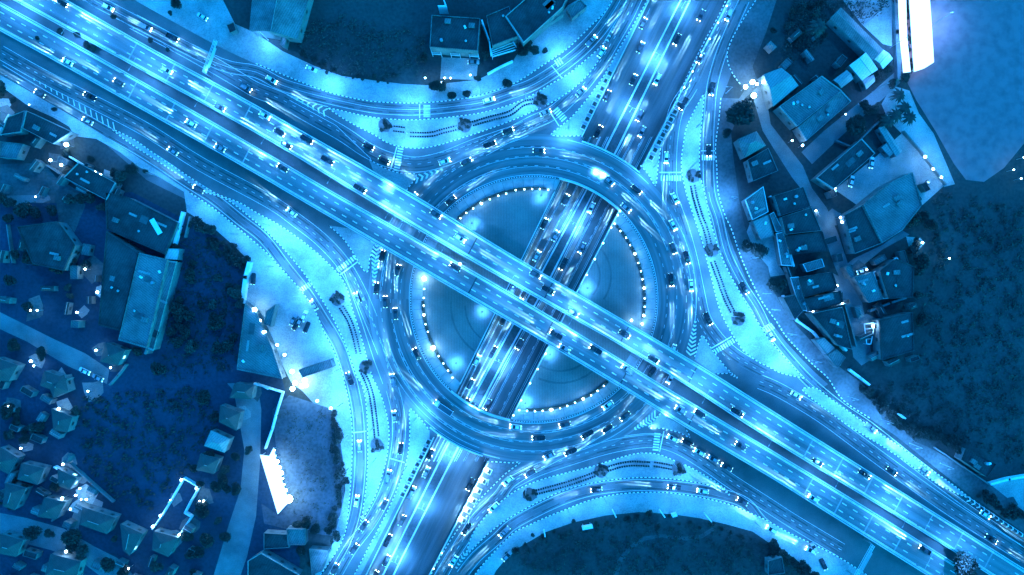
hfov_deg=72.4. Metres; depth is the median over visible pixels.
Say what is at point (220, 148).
car
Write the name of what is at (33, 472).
hip house
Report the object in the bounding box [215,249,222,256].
bush
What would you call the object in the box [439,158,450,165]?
car
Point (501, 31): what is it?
house
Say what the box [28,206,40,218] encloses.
tree
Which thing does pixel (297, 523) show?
tree
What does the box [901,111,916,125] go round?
palm tree
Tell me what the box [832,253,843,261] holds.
outbuilding
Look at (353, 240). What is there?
traffic island
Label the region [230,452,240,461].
tree
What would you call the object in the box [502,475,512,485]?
car
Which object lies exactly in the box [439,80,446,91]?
tree
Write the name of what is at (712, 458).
car
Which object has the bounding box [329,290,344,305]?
topiary bed
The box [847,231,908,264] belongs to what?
alley
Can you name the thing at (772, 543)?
bush
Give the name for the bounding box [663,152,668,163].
car
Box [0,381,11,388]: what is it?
outbuilding
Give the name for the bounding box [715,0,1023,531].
verge
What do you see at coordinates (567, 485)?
hedge row
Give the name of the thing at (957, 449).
bush
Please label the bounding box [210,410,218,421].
tree
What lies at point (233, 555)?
street
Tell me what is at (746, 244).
tree
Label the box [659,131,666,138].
planter
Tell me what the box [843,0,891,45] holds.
bank
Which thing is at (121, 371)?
garden wall
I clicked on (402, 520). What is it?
car
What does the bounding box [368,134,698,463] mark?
roundabout road
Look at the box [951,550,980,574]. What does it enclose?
tree
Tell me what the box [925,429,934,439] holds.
bush
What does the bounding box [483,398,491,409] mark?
car
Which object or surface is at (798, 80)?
outbuilding
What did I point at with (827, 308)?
garden wall
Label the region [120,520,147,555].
hip house
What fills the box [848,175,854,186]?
parked car
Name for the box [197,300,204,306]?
tree
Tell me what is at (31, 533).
tree
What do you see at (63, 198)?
outbuilding
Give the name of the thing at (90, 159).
tree
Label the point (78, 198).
tree
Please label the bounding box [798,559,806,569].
bush
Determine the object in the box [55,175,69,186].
outbuilding
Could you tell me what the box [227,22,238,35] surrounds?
guard hut
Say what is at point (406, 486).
planter
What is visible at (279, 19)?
warehouse
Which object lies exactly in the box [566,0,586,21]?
gatehouse
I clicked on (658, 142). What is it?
planter
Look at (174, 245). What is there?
tree
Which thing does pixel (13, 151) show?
shop
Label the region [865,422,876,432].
pickup truck
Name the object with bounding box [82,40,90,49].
tree
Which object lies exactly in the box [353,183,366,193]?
pickup truck
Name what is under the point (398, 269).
car
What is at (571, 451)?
pickup truck
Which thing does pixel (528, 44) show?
tree
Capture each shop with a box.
[0,110,28,136]
[0,141,30,159]
[22,111,78,145]
[64,163,122,199]
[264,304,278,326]
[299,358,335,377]
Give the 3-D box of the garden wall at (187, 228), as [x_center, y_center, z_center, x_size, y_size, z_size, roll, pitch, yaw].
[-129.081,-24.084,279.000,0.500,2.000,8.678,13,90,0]
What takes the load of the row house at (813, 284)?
on the ground at (1000, 186)
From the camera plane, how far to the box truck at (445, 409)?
276.84 m
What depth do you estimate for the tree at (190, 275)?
276.10 m
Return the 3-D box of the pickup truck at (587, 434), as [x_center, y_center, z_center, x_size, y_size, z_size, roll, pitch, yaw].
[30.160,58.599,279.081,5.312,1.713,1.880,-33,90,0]
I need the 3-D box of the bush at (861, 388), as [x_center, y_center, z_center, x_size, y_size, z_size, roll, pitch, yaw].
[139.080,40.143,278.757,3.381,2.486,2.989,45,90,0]
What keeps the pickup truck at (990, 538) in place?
on the road at (858, 546)
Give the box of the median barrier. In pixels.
[382,0,690,574]
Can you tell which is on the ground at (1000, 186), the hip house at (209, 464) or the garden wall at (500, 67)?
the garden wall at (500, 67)
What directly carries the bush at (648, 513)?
on the ground at (1000, 186)
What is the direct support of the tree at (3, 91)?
on the ground at (1000, 186)
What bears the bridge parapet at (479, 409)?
on the roundabout road at (669, 298)
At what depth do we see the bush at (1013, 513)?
278.07 m
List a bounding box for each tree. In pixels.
[0,80,7,98]
[0,192,7,203]
[1,405,13,419]
[2,213,13,222]
[3,197,16,207]
[3,274,16,285]
[3,403,14,408]
[3,430,8,439]
[6,338,19,351]
[7,429,14,438]
[9,250,19,259]
[10,97,15,103]
[11,417,20,425]
[13,201,32,217]
[15,407,21,413]
[18,434,30,443]
[21,252,29,263]
[21,302,32,312]
[23,525,42,541]
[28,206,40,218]
[28,422,35,433]
[33,421,44,432]
[35,346,46,356]
[37,354,45,361]
[44,529,54,537]
[45,204,56,216]
[49,482,57,490]
[54,269,62,273]
[56,28,63,35]
[60,528,81,544]
[61,147,69,156]
[63,283,71,291]
[65,194,75,203]
[65,293,73,298]
[65,543,77,553]
[71,405,79,414]
[73,193,85,204]
[75,544,88,559]
[80,259,90,267]
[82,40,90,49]
[82,191,94,203]
[87,155,95,162]
[90,45,95,51]
[95,202,104,210]
[100,557,115,572]
[110,167,117,176]
[111,535,117,541]
[114,170,127,185]
[116,564,129,574]
[124,163,138,174]
[131,347,142,355]
[149,561,163,571]
[150,362,166,375]
[165,326,176,335]
[169,302,184,315]
[170,0,181,8]
[170,243,180,248]
[172,312,182,322]
[172,337,183,348]
[174,296,182,303]
[180,326,190,339]
[181,532,193,541]
[182,310,195,320]
[184,268,195,280]
[184,339,195,354]
[184,547,196,559]
[188,259,196,265]
[189,464,196,472]
[193,508,199,518]
[193,547,204,557]
[195,500,208,510]
[196,389,210,405]
[196,481,204,487]
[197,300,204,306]
[199,532,214,548]
[200,506,209,518]
[202,450,214,456]
[207,315,222,330]
[208,299,216,310]
[208,311,218,322]
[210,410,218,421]
[210,480,220,492]
[212,341,224,353]
[213,274,222,281]
[213,517,221,524]
[217,475,227,487]
[218,465,229,475]
[219,532,230,542]
[221,340,234,352]
[222,485,230,493]
[225,282,233,287]
[227,287,242,299]
[228,333,237,341]
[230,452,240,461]
[231,483,241,495]
[234,298,243,308]
[244,446,252,454]
[292,520,301,527]
[296,546,305,556]
[301,516,310,527]
[309,523,319,534]
[419,52,427,61]
[428,79,440,90]
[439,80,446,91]
[447,91,456,98]
[462,90,471,97]
[473,75,480,81]
[481,50,489,60]
[502,78,512,87]
[515,44,528,55]
[518,40,532,50]
[529,45,538,54]
[723,128,731,137]
[725,98,757,125]
[742,239,751,252]
[749,243,768,258]
[766,277,787,293]
[770,27,776,33]
[788,13,794,20]
[790,4,802,14]
[795,39,802,48]
[799,27,806,34]
[805,18,827,37]
[807,0,812,7]
[810,6,820,17]
[815,0,825,7]
[821,31,828,38]
[846,117,866,135]
[853,113,865,124]
[859,99,868,109]
[863,105,876,114]
[872,102,880,111]
[874,67,888,76]
[874,76,883,84]
[877,113,885,122]
[879,114,894,128]
[885,64,893,72]
[888,78,895,88]
[888,88,904,104]
[888,107,901,122]
[896,101,911,113]
[900,73,910,84]
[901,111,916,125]
[905,212,921,227]
[908,245,916,255]
[912,236,920,246]
[913,253,930,269]
[913,291,924,298]
[914,266,924,275]
[916,318,925,325]
[918,313,927,318]
[921,211,929,222]
[923,219,937,230]
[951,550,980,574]
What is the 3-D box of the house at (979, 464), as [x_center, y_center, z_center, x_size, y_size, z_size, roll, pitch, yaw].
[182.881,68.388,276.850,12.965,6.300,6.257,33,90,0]
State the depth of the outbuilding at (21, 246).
276.68 m
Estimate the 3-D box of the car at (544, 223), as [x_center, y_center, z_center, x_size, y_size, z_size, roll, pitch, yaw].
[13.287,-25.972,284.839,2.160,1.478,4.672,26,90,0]
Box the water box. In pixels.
[164,248,184,259]
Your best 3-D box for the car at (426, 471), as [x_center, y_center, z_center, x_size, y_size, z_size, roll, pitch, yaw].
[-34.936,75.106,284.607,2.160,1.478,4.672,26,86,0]
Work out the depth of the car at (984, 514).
278.89 m
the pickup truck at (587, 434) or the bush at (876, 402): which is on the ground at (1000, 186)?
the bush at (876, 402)
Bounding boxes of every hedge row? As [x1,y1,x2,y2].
[339,308,356,353]
[342,305,361,353]
[360,373,374,437]
[364,371,378,435]
[410,125,456,133]
[410,129,456,137]
[472,98,532,121]
[473,102,533,125]
[536,472,593,490]
[537,475,595,494]
[606,461,649,467]
[608,465,649,471]
[653,465,671,469]
[654,461,672,465]
[690,186,707,244]
[694,185,711,243]
[710,262,731,312]
[714,260,734,311]
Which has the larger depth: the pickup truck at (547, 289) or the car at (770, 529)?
the car at (770, 529)
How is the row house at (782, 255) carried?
on the ground at (1000, 186)
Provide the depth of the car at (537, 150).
278.69 m
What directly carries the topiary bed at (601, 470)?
on the traffic island at (515, 502)
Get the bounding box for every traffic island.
[109,127,389,517]
[327,41,604,148]
[328,225,374,271]
[354,408,429,574]
[368,158,416,189]
[431,461,520,574]
[465,453,723,553]
[551,0,647,135]
[640,0,729,185]
[649,413,689,437]
[681,94,805,379]
[694,335,730,373]
[802,387,967,497]
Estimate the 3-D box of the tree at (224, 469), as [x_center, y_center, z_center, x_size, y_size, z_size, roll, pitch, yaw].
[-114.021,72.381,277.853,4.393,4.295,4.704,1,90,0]
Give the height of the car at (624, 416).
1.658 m
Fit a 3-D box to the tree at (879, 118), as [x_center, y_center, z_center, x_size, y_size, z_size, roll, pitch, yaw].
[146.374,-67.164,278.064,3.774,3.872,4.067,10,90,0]
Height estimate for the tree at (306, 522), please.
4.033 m
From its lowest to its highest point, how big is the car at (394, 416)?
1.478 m
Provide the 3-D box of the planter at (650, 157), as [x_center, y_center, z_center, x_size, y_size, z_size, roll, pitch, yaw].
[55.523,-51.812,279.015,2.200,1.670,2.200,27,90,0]
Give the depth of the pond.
279.98 m
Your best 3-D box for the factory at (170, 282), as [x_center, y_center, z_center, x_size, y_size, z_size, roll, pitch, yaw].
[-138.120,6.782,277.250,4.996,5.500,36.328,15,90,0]
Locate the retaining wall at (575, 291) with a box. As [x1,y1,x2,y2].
[391,1,727,574]
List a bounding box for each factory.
[98,231,145,330]
[105,192,179,254]
[118,253,174,347]
[148,261,182,350]
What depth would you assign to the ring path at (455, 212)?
279.80 m
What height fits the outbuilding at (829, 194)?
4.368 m
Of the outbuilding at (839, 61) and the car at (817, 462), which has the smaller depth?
the car at (817, 462)
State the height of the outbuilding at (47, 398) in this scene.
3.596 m
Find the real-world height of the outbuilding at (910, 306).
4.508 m
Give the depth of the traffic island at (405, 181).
279.85 m
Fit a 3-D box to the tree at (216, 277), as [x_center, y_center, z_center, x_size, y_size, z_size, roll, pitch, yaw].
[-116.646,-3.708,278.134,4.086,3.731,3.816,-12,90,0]
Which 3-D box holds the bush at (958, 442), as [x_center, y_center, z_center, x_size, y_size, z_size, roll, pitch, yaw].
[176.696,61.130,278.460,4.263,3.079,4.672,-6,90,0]
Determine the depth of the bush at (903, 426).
277.68 m
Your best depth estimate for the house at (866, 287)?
274.94 m
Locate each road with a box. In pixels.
[0,0,1023,574]
[367,0,727,574]
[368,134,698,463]
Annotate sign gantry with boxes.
[202,40,222,78]
[846,538,874,574]
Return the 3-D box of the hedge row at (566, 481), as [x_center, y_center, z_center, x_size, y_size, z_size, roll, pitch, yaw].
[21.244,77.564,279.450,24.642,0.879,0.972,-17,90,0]
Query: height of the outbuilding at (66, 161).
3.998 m
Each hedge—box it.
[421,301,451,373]
[458,187,545,218]
[526,381,608,411]
[616,225,645,317]
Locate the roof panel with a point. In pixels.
(153, 222)
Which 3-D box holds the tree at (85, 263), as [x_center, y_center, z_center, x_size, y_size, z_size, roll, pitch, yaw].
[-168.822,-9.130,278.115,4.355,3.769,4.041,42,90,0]
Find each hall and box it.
[237,303,285,378]
[505,0,567,45]
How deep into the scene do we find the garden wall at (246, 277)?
277.50 m
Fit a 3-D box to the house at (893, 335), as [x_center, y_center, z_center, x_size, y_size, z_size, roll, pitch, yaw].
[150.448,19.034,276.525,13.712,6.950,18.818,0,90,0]
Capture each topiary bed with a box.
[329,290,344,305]
[358,359,371,373]
[370,438,383,452]
[378,118,392,131]
[457,117,471,132]
[523,487,537,500]
[533,92,547,107]
[594,462,608,477]
[672,461,686,475]
[685,169,700,182]
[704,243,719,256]
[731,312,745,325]
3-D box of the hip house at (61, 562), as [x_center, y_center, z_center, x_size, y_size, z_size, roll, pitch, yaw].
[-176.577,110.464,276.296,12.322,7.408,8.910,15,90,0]
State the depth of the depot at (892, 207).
271.94 m
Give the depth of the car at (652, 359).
271.94 m
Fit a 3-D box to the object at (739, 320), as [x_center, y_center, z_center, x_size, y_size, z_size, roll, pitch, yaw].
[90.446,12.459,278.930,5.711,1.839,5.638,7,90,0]
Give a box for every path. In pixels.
[67,511,81,530]
[410,176,656,421]
[613,528,713,574]
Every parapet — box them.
[366,437,433,574]
[429,463,487,574]
[430,427,482,456]
[451,390,509,420]
[460,192,554,383]
[516,212,618,408]
[559,178,618,210]
[581,0,648,136]
[582,141,639,172]
[645,0,728,160]
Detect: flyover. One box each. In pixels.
[0,2,956,574]
[14,0,1023,574]
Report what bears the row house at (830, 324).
on the ground at (1000, 186)
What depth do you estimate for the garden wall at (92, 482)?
278.60 m
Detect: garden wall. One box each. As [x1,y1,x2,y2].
[0,114,10,135]
[6,224,15,262]
[46,164,77,185]
[68,462,115,502]
[69,156,82,163]
[108,363,128,385]
[144,316,156,354]
[151,478,183,529]
[173,211,185,244]
[180,477,200,532]
[184,216,191,237]
[241,262,252,303]
[254,382,284,448]
[438,0,448,13]
[481,20,491,56]
[487,60,512,74]
[548,12,563,26]
[768,196,794,266]
[781,295,818,337]
[806,303,845,312]
[834,110,890,146]
[841,306,856,346]
[847,368,870,385]
[867,298,906,311]
[892,0,900,79]
[901,130,946,184]
[933,447,989,484]
[988,474,1023,484]
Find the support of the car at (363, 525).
on the road at (858, 546)
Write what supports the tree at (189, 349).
on the garden ground at (53, 321)
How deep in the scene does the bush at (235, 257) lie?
277.39 m
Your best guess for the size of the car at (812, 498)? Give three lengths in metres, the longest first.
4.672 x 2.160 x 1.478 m
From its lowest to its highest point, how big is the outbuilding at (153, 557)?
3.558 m
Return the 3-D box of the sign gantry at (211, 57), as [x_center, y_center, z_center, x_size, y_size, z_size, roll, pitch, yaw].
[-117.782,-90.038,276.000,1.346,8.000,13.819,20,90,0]
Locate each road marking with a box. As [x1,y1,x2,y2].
[1,0,1022,574]
[426,137,648,460]
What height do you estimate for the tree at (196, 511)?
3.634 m
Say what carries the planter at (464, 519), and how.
on the traffic island at (500, 470)
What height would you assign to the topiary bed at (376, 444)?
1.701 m
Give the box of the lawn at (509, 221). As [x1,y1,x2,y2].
[422,188,644,409]
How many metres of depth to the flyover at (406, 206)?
274.27 m
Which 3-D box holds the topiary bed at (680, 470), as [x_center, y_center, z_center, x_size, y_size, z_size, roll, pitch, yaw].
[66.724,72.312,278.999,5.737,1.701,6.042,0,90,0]
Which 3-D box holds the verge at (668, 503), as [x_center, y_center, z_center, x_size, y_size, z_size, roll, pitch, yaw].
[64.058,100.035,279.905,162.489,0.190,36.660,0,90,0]
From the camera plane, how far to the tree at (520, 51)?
275.89 m
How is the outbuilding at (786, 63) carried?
on the ground at (1000, 186)
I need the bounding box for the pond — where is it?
[900,0,1023,181]
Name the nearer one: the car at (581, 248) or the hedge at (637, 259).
the hedge at (637, 259)
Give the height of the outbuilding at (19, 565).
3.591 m
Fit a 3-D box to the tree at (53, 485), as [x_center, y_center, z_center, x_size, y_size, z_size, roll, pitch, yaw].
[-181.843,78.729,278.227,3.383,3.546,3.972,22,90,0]
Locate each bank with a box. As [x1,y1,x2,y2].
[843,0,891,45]
[882,87,954,186]
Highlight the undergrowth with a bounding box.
[76,0,1023,574]
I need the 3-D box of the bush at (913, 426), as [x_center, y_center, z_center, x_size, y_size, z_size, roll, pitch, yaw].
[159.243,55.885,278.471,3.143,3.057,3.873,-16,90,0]
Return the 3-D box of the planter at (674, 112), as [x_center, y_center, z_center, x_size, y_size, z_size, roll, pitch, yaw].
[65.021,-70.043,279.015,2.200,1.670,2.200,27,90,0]
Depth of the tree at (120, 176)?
275.74 m
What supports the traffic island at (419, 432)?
on the road at (858, 546)
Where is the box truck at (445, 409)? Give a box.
[433,399,452,415]
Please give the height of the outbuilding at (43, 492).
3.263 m
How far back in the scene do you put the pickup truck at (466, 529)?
279.02 m
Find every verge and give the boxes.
[0,75,352,574]
[135,0,612,102]
[475,492,866,574]
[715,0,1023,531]
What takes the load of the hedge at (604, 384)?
on the lawn at (509, 221)
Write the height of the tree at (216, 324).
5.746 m
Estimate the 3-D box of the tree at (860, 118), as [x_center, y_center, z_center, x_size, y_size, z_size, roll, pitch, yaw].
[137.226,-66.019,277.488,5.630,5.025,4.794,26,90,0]
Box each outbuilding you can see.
[0,183,12,193]
[0,250,10,262]
[0,296,16,303]
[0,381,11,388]
[0,488,4,499]
[3,401,17,411]
[4,470,18,482]
[9,424,25,431]
[12,560,26,570]
[13,173,29,181]
[17,238,26,251]
[20,385,38,397]
[23,547,42,559]
[28,159,45,172]
[30,135,46,148]
[30,432,47,443]
[30,504,40,515]
[34,486,51,497]
[36,411,49,422]
[37,186,48,196]
[40,286,57,290]
[40,393,57,403]
[41,562,47,572]
[49,429,65,438]
[49,473,57,483]
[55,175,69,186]
[57,156,74,166]
[60,194,66,202]
[62,453,74,462]
[62,518,77,528]
[64,302,73,314]
[70,266,82,278]
[71,320,84,327]
[74,500,88,511]
[76,185,92,193]
[81,244,94,255]
[84,163,94,168]
[86,296,95,303]
[86,485,98,495]
[91,558,101,570]
[93,275,101,281]
[113,188,124,195]
[115,557,128,567]
[147,554,157,566]
[165,563,178,574]
[182,522,196,533]
[193,570,202,574]
[763,41,776,53]
[778,58,792,69]
[782,266,792,278]
[787,29,802,42]
[792,74,802,88]
[800,49,813,63]
[810,74,819,81]
[814,209,821,216]
[824,190,836,198]
[825,236,837,243]
[831,54,846,69]
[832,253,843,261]
[837,299,850,306]
[840,265,855,278]
[850,305,863,317]
[855,331,872,340]
[866,351,877,360]
[869,254,886,264]
[872,302,886,317]
[882,356,899,366]
[894,250,908,262]
[904,302,916,309]
[905,355,919,361]
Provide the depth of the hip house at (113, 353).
274.70 m
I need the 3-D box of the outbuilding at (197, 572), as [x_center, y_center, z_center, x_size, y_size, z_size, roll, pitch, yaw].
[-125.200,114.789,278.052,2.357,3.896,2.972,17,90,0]
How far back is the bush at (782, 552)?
277.44 m
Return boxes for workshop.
[844,53,877,82]
[858,75,874,90]
[872,50,892,69]
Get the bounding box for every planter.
[403,483,409,489]
[406,476,412,482]
[410,468,416,474]
[417,453,423,460]
[460,516,466,523]
[475,487,481,494]
[587,108,593,114]
[591,100,597,107]
[648,154,654,160]
[651,147,658,153]
[655,139,662,145]
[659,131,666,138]
[663,124,669,130]
[667,116,674,122]
[671,109,677,115]
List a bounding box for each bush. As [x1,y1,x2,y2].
[192,215,199,223]
[197,218,204,226]
[200,224,209,233]
[208,225,215,234]
[210,240,220,250]
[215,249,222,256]
[223,245,228,252]
[225,251,237,261]
[227,242,237,251]
[231,255,241,262]
[233,257,242,267]
[242,255,250,263]
[319,62,326,69]
[324,526,331,533]
[328,521,336,529]
[329,443,338,453]
[329,512,337,521]
[330,410,336,416]
[330,420,339,429]
[331,530,340,541]
[332,431,343,440]
[332,438,341,444]
[332,456,340,464]
[334,448,340,457]
[334,473,343,479]
[334,484,341,489]
[335,467,346,475]
[335,489,342,498]
[340,476,349,484]
[512,546,519,553]
[541,533,547,540]
[593,521,599,527]
[623,515,631,522]
[645,510,652,516]
[708,521,715,526]
[767,538,776,548]
[770,548,776,555]
[777,549,787,556]
[782,553,790,563]
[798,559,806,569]
[802,564,811,571]
[859,384,865,392]
[867,387,875,396]
[872,400,880,405]
[881,400,889,410]
[886,408,895,419]
[891,417,901,425]
[894,409,903,417]
[898,423,907,430]
[905,427,914,434]
[909,424,916,432]
[914,428,923,437]
[920,427,930,437]
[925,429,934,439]
[942,437,952,446]
[947,433,958,442]
[952,445,960,453]
[953,437,961,446]
[981,489,988,494]
[982,494,991,504]
[987,493,996,504]
[1000,508,1011,518]
[1008,502,1017,510]
[1009,510,1016,517]
[1016,509,1023,516]
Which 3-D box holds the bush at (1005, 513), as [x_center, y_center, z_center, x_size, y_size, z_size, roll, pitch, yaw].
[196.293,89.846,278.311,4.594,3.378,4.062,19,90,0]
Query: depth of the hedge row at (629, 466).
279.09 m
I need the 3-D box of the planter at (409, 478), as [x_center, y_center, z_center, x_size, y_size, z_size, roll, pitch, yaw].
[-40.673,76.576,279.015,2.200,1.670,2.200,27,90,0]
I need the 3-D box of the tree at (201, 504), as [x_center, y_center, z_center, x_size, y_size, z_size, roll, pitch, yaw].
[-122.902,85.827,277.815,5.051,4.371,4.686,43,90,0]
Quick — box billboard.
[582,522,592,529]
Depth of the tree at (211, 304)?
276.87 m
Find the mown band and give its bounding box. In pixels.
[450,248,611,383]
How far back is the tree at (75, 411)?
277.18 m
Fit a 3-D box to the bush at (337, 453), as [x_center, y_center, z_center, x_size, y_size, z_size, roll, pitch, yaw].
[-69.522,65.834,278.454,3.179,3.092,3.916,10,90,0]
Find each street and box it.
[0,312,108,383]
[0,513,132,574]
[214,383,260,574]
[752,75,870,364]
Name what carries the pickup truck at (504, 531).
on the road at (858, 546)
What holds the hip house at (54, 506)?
on the garden ground at (53, 321)
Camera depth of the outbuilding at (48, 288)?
276.86 m
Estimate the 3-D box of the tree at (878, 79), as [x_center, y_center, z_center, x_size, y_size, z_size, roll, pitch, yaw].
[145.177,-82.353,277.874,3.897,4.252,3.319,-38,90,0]
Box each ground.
[0,0,1023,574]
[0,192,300,574]
[261,395,343,535]
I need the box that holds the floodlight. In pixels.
[285,495,292,502]
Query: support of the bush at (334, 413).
on the ground at (1000, 186)
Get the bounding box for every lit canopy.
[260,446,286,512]
[898,0,910,72]
[908,0,933,72]
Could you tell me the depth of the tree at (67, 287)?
277.59 m
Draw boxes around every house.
[0,357,25,381]
[0,445,25,473]
[0,530,29,556]
[3,481,33,509]
[17,460,51,484]
[37,494,72,518]
[40,370,73,388]
[45,550,86,574]
[50,374,75,397]
[51,407,79,432]
[57,466,81,489]
[80,504,120,533]
[100,342,130,365]
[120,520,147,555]
[152,527,182,556]
[196,451,223,473]
[204,428,233,452]
[219,403,244,430]
[230,382,257,398]
[248,549,302,574]
[264,529,290,548]
[286,525,307,544]
[309,545,330,574]
[429,15,480,57]
[486,6,517,51]
[733,131,765,159]
[741,186,767,220]
[743,148,777,182]
[749,215,773,240]
[764,555,784,574]
[768,187,810,216]
[768,212,780,231]
[773,232,791,265]
[777,207,821,234]
[778,295,802,319]
[784,232,828,254]
[787,277,806,310]
[797,272,837,296]
[799,259,824,271]
[803,291,842,310]
[805,307,851,348]
[811,337,834,354]
[823,349,845,367]
[848,272,882,302]
[871,259,913,298]
[871,312,913,359]
[954,446,995,476]
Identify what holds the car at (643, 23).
on the underpass road at (438, 521)
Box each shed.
[280,37,289,49]
[826,8,882,60]
[831,70,853,88]
[874,126,901,157]
[877,143,892,157]
[917,182,930,192]
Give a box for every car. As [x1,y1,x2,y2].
[34,89,45,97]
[57,0,68,7]
[62,58,73,66]
[79,367,90,374]
[82,117,93,125]
[92,374,103,381]
[102,3,114,11]
[113,78,124,86]
[161,66,172,74]
[167,147,178,155]
[185,119,196,127]
[193,185,204,193]
[197,12,207,20]
[214,103,225,111]
[214,144,225,152]
[250,273,255,284]
[259,111,270,119]
[266,75,277,83]
[274,128,284,136]
[277,163,288,171]
[280,140,291,148]
[286,207,297,216]
[289,314,297,325]
[292,319,297,330]
[297,315,302,326]
[301,310,307,321]
[303,321,310,332]
[306,65,317,72]
[309,299,318,310]
[330,563,338,574]
[349,543,358,554]
[354,292,361,303]
[354,495,359,506]
[357,440,361,451]
[359,519,368,530]
[363,142,374,150]
[374,282,378,293]
[378,156,389,164]
[378,250,384,261]
[380,498,387,509]
[382,554,390,566]
[383,296,387,307]
[392,411,396,422]
[393,308,398,319]
[395,264,400,275]
[398,442,403,454]
[398,514,405,525]
[413,348,420,359]
[422,466,429,477]
[427,448,434,459]
[430,209,441,218]
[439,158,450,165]
[445,195,455,204]
[449,262,460,270]
[449,555,457,565]
[454,234,465,242]
[461,157,471,165]
[466,378,474,389]
[468,59,478,64]
[473,354,480,365]
[483,97,494,103]
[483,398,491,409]
[488,502,498,511]
[499,318,505,325]
[502,127,513,134]
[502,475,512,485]
[502,550,511,560]
[510,424,521,429]
[515,338,523,349]
[524,469,535,477]
[530,270,540,278]
[532,250,540,261]
[533,148,544,153]
[540,109,550,116]
[540,218,548,229]
[543,451,554,459]
[551,230,558,240]
[559,344,570,352]
[559,421,570,427]
[561,194,569,205]
[567,308,578,316]
[575,86,585,96]
[578,242,585,253]
[587,202,595,212]
[591,486,602,491]
[597,46,605,57]
[602,400,612,409]
[602,424,612,432]
[603,90,610,100]
[604,176,613,185]
[618,329,629,338]
[619,411,630,420]
[620,203,630,212]
[629,74,637,85]
[631,184,641,193]
[635,110,643,120]
[636,41,644,52]
[638,126,645,136]
[639,17,646,28]
[647,354,658,363]
[653,73,661,84]
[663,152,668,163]
[666,375,673,383]
[667,434,677,442]
[669,219,676,230]
[669,242,676,253]
[670,192,678,203]
[673,33,680,44]
[674,405,686,414]
[681,438,692,446]
[688,280,693,290]
[693,448,704,456]
[694,409,705,417]
[696,52,703,63]
[696,488,708,493]
[697,9,704,20]
[706,145,710,155]
[707,455,718,462]
[721,463,732,470]
[735,441,746,449]
[736,497,747,505]
[765,525,776,533]
[766,330,774,340]
[790,391,801,399]
[805,546,815,554]
[807,494,818,502]
[810,542,817,553]
[811,457,822,466]
[819,558,827,569]
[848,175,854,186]
[856,267,867,274]
[868,157,873,168]
[886,466,896,475]
[919,465,929,474]
[979,510,990,518]
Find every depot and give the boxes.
[836,205,881,253]
[854,172,921,242]
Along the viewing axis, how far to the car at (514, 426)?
278.88 m
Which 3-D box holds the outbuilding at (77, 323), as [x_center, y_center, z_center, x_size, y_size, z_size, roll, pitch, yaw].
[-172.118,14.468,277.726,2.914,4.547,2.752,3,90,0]
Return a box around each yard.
[0,163,79,202]
[6,195,35,204]
[57,202,84,231]
[440,57,477,79]
[747,213,784,276]
[835,133,943,204]
[992,478,1023,510]
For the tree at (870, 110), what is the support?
on the ground at (1000, 186)
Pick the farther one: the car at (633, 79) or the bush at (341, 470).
the car at (633, 79)
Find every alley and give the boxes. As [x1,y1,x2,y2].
[802,72,899,163]
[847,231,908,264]
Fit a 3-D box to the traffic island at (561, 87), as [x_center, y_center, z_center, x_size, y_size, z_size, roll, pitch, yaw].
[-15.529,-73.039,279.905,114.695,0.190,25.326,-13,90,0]
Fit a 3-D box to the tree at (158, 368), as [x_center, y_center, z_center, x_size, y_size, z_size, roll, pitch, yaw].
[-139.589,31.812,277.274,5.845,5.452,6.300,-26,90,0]
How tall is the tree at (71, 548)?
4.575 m
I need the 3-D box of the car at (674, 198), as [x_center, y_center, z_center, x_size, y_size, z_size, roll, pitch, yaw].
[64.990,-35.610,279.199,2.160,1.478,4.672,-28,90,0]
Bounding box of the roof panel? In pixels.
[149,218,161,234]
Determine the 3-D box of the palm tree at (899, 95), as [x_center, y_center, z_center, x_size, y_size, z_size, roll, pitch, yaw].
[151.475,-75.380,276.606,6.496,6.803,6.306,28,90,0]
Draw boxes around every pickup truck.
[83,92,96,100]
[138,22,151,31]
[165,32,178,41]
[239,83,251,92]
[300,134,313,143]
[320,155,333,164]
[346,372,353,384]
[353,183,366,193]
[383,534,392,547]
[384,469,391,482]
[390,373,396,386]
[407,486,415,498]
[462,523,471,534]
[466,477,474,490]
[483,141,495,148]
[488,346,497,358]
[498,526,509,537]
[509,284,515,293]
[532,435,544,439]
[541,285,554,294]
[549,329,562,339]
[559,257,567,269]
[564,447,577,455]
[581,429,593,438]
[585,35,596,46]
[589,344,602,354]
[593,125,602,137]
[621,364,634,374]
[647,366,656,377]
[667,484,680,489]
[668,273,673,286]
[679,97,688,109]
[683,250,689,263]
[703,312,712,324]
[709,82,715,95]
[724,7,733,20]
[730,407,743,416]
[739,281,748,293]
[858,469,870,478]
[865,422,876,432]
[918,545,931,555]
[984,533,996,543]
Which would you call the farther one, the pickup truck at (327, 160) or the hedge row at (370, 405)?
the hedge row at (370, 405)
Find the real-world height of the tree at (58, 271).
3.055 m
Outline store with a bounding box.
[810,139,874,190]
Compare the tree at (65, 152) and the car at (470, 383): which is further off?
the car at (470, 383)
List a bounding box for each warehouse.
[17,221,82,270]
[249,0,313,42]
[758,68,798,109]
[773,76,841,129]
[792,91,850,142]
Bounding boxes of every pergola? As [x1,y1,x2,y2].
[491,41,516,58]
[860,322,874,344]

